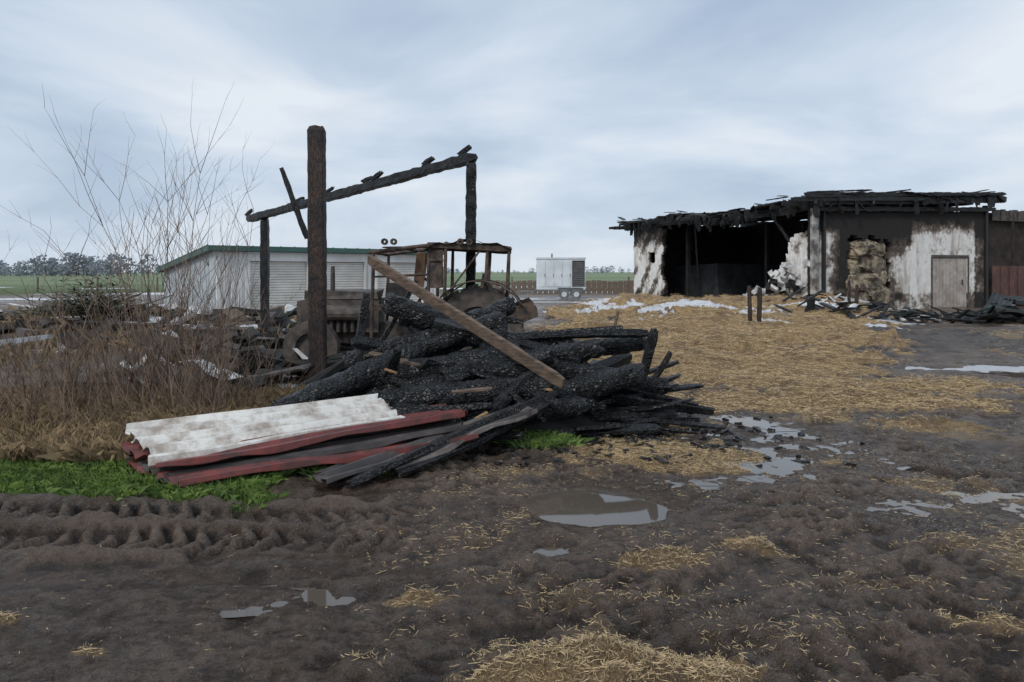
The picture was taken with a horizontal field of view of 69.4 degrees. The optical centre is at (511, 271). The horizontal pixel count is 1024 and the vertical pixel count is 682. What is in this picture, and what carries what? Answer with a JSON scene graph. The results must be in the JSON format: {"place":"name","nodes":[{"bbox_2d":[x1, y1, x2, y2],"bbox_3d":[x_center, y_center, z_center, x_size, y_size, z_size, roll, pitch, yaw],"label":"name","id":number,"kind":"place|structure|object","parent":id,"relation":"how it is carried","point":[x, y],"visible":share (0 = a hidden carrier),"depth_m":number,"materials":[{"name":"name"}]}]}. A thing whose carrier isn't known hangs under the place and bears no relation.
{"place":"outdoors","nodes":[
{"label":"outdoors","id":0,"kind":"place"},
{"bbox_2d":[0,427,594,513],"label":"green grass","id":1,"kind":"structure","parent":0,"point":[93,478],"depth_m":5.85,"materials":[{"name":"green plant"}]},
{"bbox_2d":[0,272,1023,681],"bbox_3d":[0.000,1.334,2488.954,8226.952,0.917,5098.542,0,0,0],"label":"ground","id":2,"kind":"structure","parent":0,"point":[156,574],"depth_m":4.44,"materials":[{"name":"brown soil"}]},
{"bbox_2d":[0,326,97,423],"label":"bare shrub","id":3,"kind":"object","parent":2,"relation":"on","point":[37,395],"visible":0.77,"depth_m":8.15,"materials":[{"name":"brown plant"}]},
{"bbox_2d":[0,260,130,394],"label":"bare shrub","id":4,"kind":"object","parent":2,"relation":"on","point":[38,340],"visible":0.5,"depth_m":9.55,"materials":[{"name":"brown plant"}]},
{"bbox_2d":[0,301,156,402],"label":"bare shrub","id":5,"kind":"object","parent":2,"relation":"on","point":[69,365],"visible":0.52,"depth_m":9.12,"materials":[{"name":"brown plant"}]},
{"bbox_2d":[0,252,159,275],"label":"distant tree line","id":6,"kind":"object","parent":2,"relation":"on","point":[6,271],"visible":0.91,"depth_m":291.29,"materials":[{"name":"green plant"}]},
{"bbox_2d":[1,311,168,435],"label":"bare shrub","id":7,"kind":"object","parent":2,"relation":"on","point":[56,393],"visible":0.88,"depth_m":7.71,"materials":[{"name":"brown plant"}]},
{"bbox_2d":[0,231,215,407],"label":"bare shrub","id":8,"kind":"object","parent":2,"relation":"on","point":[114,352],"visible":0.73,"depth_m":8.81,"materials":[{"name":"brown plant"}]},
{"bbox_2d":[3,84,273,404],"bbox_3d":[-4.277,-0.344,8.958,2.571,4.187,3.067,0,0,0],"label":"bare shrub","id":9,"kind":"object","parent":2,"relation":"on","point":[166,282],"visible":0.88,"depth_m":8.77,"materials":[{"name":"brown plant"}]},
{"bbox_2d":[0,300,296,354],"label":"rubble heap","id":10,"kind":"object","parent":2,"relation":"on","point":[290,310],"visible":0.33,"depth_m":19.70,"materials":[{"name":"wood"}]},
{"bbox_2d":[0,262,193,320],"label":"conifer branch heap","id":11,"kind":"object","parent":10,"relation":"on","point":[77,307],"visible":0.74,"depth_m":19.75,"materials":[{"name":"brown plant"}]},
{"bbox_2d":[0,305,296,372],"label":"dry grass tufts","id":12,"kind":"object","parent":2,"relation":"on","point":[53,341],"visible":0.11,"depth_m":15.87,"materials":[{"name":"brown plant"}]},
{"bbox_2d":[0,378,304,463],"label":"dry grass tufts","id":13,"kind":"object","parent":2,"relation":"on","point":[89,441],"visible":0.51,"depth_m":7.47,"materials":[{"name":"brown plant"}]},
{"bbox_2d":[4,183,307,413],"bbox_3d":[-4.278,0.306,8.716,3.665,2.888,2.975,0,0,43],"label":"bare shrub","id":14,"kind":"object","parent":2,"relation":"on","point":[165,357],"visible":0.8,"depth_m":8.54,"materials":[{"name":"brown plant"}]},
{"bbox_2d":[0,327,337,430],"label":"dead brambles","id":15,"kind":"object","parent":2,"relation":"on","point":[99,395],"visible":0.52,"depth_m":8.25,"materials":[{"name":"brown plant"}]},
{"bbox_2d":[57,138,288,395],"bbox_3d":[-4.464,0.065,9.422,3.392,3.370,1.807,0,0,17],"label":"bare shrub","id":16,"kind":"object","parent":2,"relation":"on","point":[146,321],"visible":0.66,"depth_m":9.39,"materials":[{"name":"brown plant"}]},
{"bbox_2d":[57,326,353,387],"bbox_3d":[-4.427,1.468,12.989,4.434,0.868,5.874,0,0,0],"label":"rubble heap","id":17,"kind":"object","parent":2,"relation":"on","point":[335,363],"visible":0.35,"depth_m":11.81,"materials":[{"name":"wood"}]},
{"bbox_2d":[126,282,284,414],"bbox_3d":[-3.454,0.904,8.287,1.282,1.693,1.926,0,0,9],"label":"bare shrub","id":18,"kind":"object","parent":2,"relation":"on","point":[219,380],"visible":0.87,"depth_m":8.13,"materials":[{"name":"brown plant"}]},
{"bbox_2d":[155,214,302,408],"bbox_3d":[-3.530,0.513,8.960,1.624,2.475,2.041,0,0,-28],"label":"bare shrub","id":19,"kind":"object","parent":2,"relation":"on","point":[218,327],"visible":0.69,"depth_m":8.54,"materials":[{"name":"brown plant"}]},
{"bbox_2d":[220,585,355,617],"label":"puddle","id":20,"kind":"object","parent":2,"relation":"on","point":[321,597],"visible":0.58,"depth_m":3.88,"materials":[{"name":"grey liquid"}]},
{"bbox_2d":[156,245,443,316],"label":"metal shed","id":21,"kind":"structure","parent":2,"relation":"on","point":[288,269],"depth_m":26.72,"materials":[{"name":"white metal"}]},
{"bbox_2d":[127,433,478,486],"bbox_3d":[-1.764,1.551,6.408,2.913,0.211,0.868,0,0,-20],"label":"red corrugated sheet","id":22,"kind":"object","parent":2,"relation":"on","point":[182,480],"visible":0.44,"depth_m":6.01,"materials":[{"name":"red metal"}]},
{"bbox_2d":[126,418,469,482],"bbox_3d":[-1.804,1.528,6.565,2.978,0.266,0.838,0,0,-22],"label":"dark corrugated sheet","id":23,"kind":"object","parent":22,"relation":"on","point":[358,442],"visible":0.52,"depth_m":6.42,"materials":[{"name":"metal"}]},
{"bbox_2d":[121,403,467,467],"bbox_3d":[-1.848,1.428,6.677,3.044,0.257,0.846,0,0,-24],"label":"red corrugated sheet","id":24,"kind":"object","parent":23,"relation":"on","point":[277,445],"visible":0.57,"depth_m":6.37,"materials":[{"name":"red metal"}]},
{"bbox_2d":[125,393,404,465],"bbox_3d":[-2.177,1.396,6.718,2.356,0.303,0.782,0,0,-28],"label":"white corrugated sheet","id":25,"kind":"object","parent":24,"relation":"on","point":[163,440],"visible":0.94,"depth_m":6.64,"materials":[{"name":"white metal"}]},
{"bbox_2d":[307,125,326,378],"bbox_3d":[-2.913,-0.191,11.084,0.279,4.002,0.240,0,0,0],"label":"charred wooden post","id":26,"kind":"object","parent":2,"relation":"on","point":[317,254],"visible":0.92,"depth_m":11.00,"materials":[{"name":"brown wood"}]},
{"bbox_2d":[36,277,629,291],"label":"wire fence","id":27,"kind":"object","parent":2,"relation":"on","point":[37,282],"visible":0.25,"depth_m":62.54,"materials":[{"name":"brown metal"}]},
{"bbox_2d":[244,145,477,332],"bbox_3d":[-4.281,-0.333,17.005,1.068,4.320,9.496,0,0,-45],"label":"burned timber frame","id":28,"kind":"object","parent":2,"relation":"on","point":[463,158],"visible":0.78,"depth_m":16.23,"materials":[{"name":"black wood"}]},
{"bbox_2d":[282,238,537,367],"bbox_3d":[-1.661,0.593,13.003,4.178,2.295,2.317,0,0,0],"label":"burned tractor","id":29,"kind":"object","parent":2,"relation":"on","point":[343,307],"visible":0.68,"depth_m":12.29,"materials":[{"name":"brown metal"}]},
{"bbox_2d":[312,406,531,484],"bbox_3d":[-0.671,1.500,6.567,2.280,0.329,0.447,0,0,-44],"label":"dark corrugated sheet","id":30,"kind":"object","parent":2,"relation":"on","point":[331,474],"visible":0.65,"depth_m":6.12,"materials":[{"name":"grey metal"}]},
{"bbox_2d":[387,402,537,469],"bbox_3d":[-0.424,1.482,6.771,1.724,0.352,0.333,0,0,-41],"label":"dark corrugated sheet","id":31,"kind":"object","parent":2,"relation":"on","point":[450,447],"visible":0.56,"depth_m":6.64,"materials":[{"name":"grey metal"}]},
{"bbox_2d":[0,292,1023,681],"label":"scattered straw","id":32,"kind":"object","parent":2,"relation":"on","point":[708,398],"visible":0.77,"depth_m":8.91,"materials":[{"name":"beige plant"}]},
{"bbox_2d":[443,266,629,272],"bbox_3d":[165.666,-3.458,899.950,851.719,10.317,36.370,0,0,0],"label":"distant tree line","id":33,"kind":"object","parent":2,"relation":"on","point":[607,269],"visible":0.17,"depth_m":897.36,"materials":[{"name":"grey plant"}]},
{"bbox_2d":[533,547,568,555],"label":"puddle","id":34,"kind":"object","parent":2,"relation":"on","point":[549,551],"visible":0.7,"depth_m":4.59,"materials":[{"name":"grey liquid"}]},
{"bbox_2d":[518,254,586,299],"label":"generator trailer","id":35,"kind":"object","parent":2,"relation":"on","point":[564,276],"visible":1,"depth_m":45.57,"materials":[{"name":"white metal"}]},
{"bbox_2d":[480,280,633,293],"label":"board fence","id":36,"kind":"object","parent":2,"relation":"on","point":[601,287],"visible":0.45,"depth_m":57.98,"materials":[{"name":"brown wood"}]},
{"bbox_2d":[269,255,864,487],"bbox_3d":[0.556,0.792,8.120,7.034,2.015,4.760,0,0,0],"label":"burned timber pile","id":37,"kind":"object","parent":2,"relation":"on","point":[558,381],"visible":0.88,"depth_m":7.99,"materials":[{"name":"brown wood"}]},
{"bbox_2d":[519,489,667,526],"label":"puddle","id":38,"kind":"object","parent":2,"relation":"on","point":[584,507],"visible":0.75,"depth_m":5.41,"materials":[{"name":"grey liquid"}]},
{"bbox_2d":[613,311,618,325],"bbox_3d":[1.993,1.189,14.500,0.226,0.871,0.068,0,0,0],"label":"wooden stake","id":39,"kind":"object","parent":2,"relation":"on","point":[616,318],"visible":0.33,"depth_m":14.48,"materials":[{"name":"brown wood"}]},
{"bbox_2d":[587,479,719,497],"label":"puddle","id":40,"kind":"object","parent":2,"relation":"on","point":[662,481],"visible":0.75,"depth_m":5.93,"materials":[{"name":"grey liquid"}]},
{"bbox_2d":[668,476,754,486],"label":"puddle","id":41,"kind":"object","parent":2,"relation":"on","point":[701,482],"visible":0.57,"depth_m":6.12,"materials":[{"name":"grey liquid"}]},
{"bbox_2d":[747,285,751,322],"bbox_3d":[6.584,0.936,20.500,0.140,1.126,0.123,0,0,0],"label":"wooden stake","id":42,"kind":"object","parent":2,"relation":"on","point":[749,296],"visible":0.89,"depth_m":20.45,"materials":[{"name":"brown wood"}]},
{"bbox_2d":[757,287,761,321],"bbox_3d":[6.891,0.963,20.601,0.146,1.088,0.144,0,0,42],"label":"wooden stake","id":43,"kind":"object","parent":2,"relation":"on","point":[759,304],"visible":0.88,"depth_m":20.55,"materials":[{"name":"brown wood"}]},
{"bbox_2d":[709,406,853,431],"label":"puddle","id":44,"kind":"object","parent":2,"relation":"on","point":[761,423],"visible":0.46,"depth_m":8.45,"materials":[{"name":"grey liquid"}]},
{"bbox_2d":[708,427,859,449],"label":"puddle","id":45,"kind":"object","parent":2,"relation":"on","point":[771,434],"visible":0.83,"depth_m":7.65,"materials":[{"name":"grey liquid"}]},
{"bbox_2d":[676,428,910,482],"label":"puddle","id":46,"kind":"object","parent":2,"relation":"on","point":[785,465],"visible":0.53,"depth_m":6.62,"materials":[{"name":"grey liquid"}]},
{"bbox_2d":[609,189,1023,308],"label":"burned barn","id":47,"kind":"structure","parent":2,"relation":"on","point":[898,249],"depth_m":35.00,"materials":[{"name":"paint"}]},
{"bbox_2d":[931,255,968,307],"bbox_3d":[20.633,0.450,34.911,2.439,2.500,0.170,0,0,-21],"label":"barn door","id":48,"kind":"structure","parent":47,"relation":"in","point":[948,272],"depth_m":34.89,"materials":[{"name":"wood"}]},
{"bbox_2d":[847,280,850,304],"bbox_3d":[12.302,0.859,26.999,0.128,1.132,0.127,0,0,0],"label":"wooden stake","id":49,"kind":"object","parent":2,"relation":"on","point":[849,291],"visible":0.73,"depth_m":26.96,"materials":[{"name":"brown wood"}]},
{"bbox_2d":[854,285,858,303],"bbox_3d":[12.662,0.974,27.202,0.156,1.035,0.145,0,0,0],"label":"wooden stake","id":50,"kind":"object","parent":2,"relation":"on","point":[856,296],"visible":0.7,"depth_m":27.15,"materials":[{"name":"brown wood"}]},
{"bbox_2d":[762,287,1023,323],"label":"charred scraps","id":51,"kind":"object","parent":2,"relation":"on","point":[872,305],"visible":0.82,"depth_m":24.74,"materials":[{"name":"brown wood"}]},
{"bbox_2d":[983,292,1011,313],"bbox_3d":[17.003,1.165,25.997,0.610,0.922,2.264,0,0,44],"label":"crumpled metal sheet","id":52,"kind":"object","parent":51,"relation":"on","point":[996,298],"visible":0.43,"depth_m":26.46,"materials":[{"name":"grey metal"}]},
{"bbox_2d":[893,306,916,318],"bbox_3d":[13.599,1.489,26.196,1.279,0.513,0.411,0,0,-6],"label":"crumpled metal sheet","id":53,"kind":"object","parent":2,"relation":"on","point":[904,313],"visible":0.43,"depth_m":26.03,"materials":[{"name":"grey metal"}]},
{"bbox_2d":[867,490,1023,529],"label":"puddle","id":54,"kind":"object","parent":2,"relation":"on","point":[983,496],"visible":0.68,"depth_m":5.54,"materials":[{"name":"grey liquid"}]},
{"bbox_2d":[920,371,1023,377],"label":"puddle","id":55,"kind":"object","parent":2,"relation":"on","point":[1016,375],"visible":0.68,"depth_m":12.42,"materials":[{"name":"grey liquid"}]},
{"bbox_2d":[954,305,1022,323],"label":"crumpled metal sheet","id":56,"kind":"object","parent":2,"relation":"on","point":[988,308],"visible":0.4,"depth_m":25.27,"materials":[{"name":"black metal"}]},
{"bbox_2d":[991,303,1023,313],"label":"crumpled metal sheet","id":57,"kind":"object","parent":2,"relation":"on","point":[998,308],"visible":0.94,"depth_m":24.59,"materials":[{"name":"grey metal"}]},
{"bbox_2d":[998,294,1023,304],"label":"crumpled metal sheet","id":58,"kind":"object","parent":2,"relation":"on","point":[1019,299],"visible":1,"depth_m":25.23,"materials":[{"name":"grey metal"}]},
{"bbox_2d":[0,0,1023,271],"label":"sky","id":59,"kind":"structure","parent":0,"point":[578,117],"materials":[{"name":"grey"}]}
]}

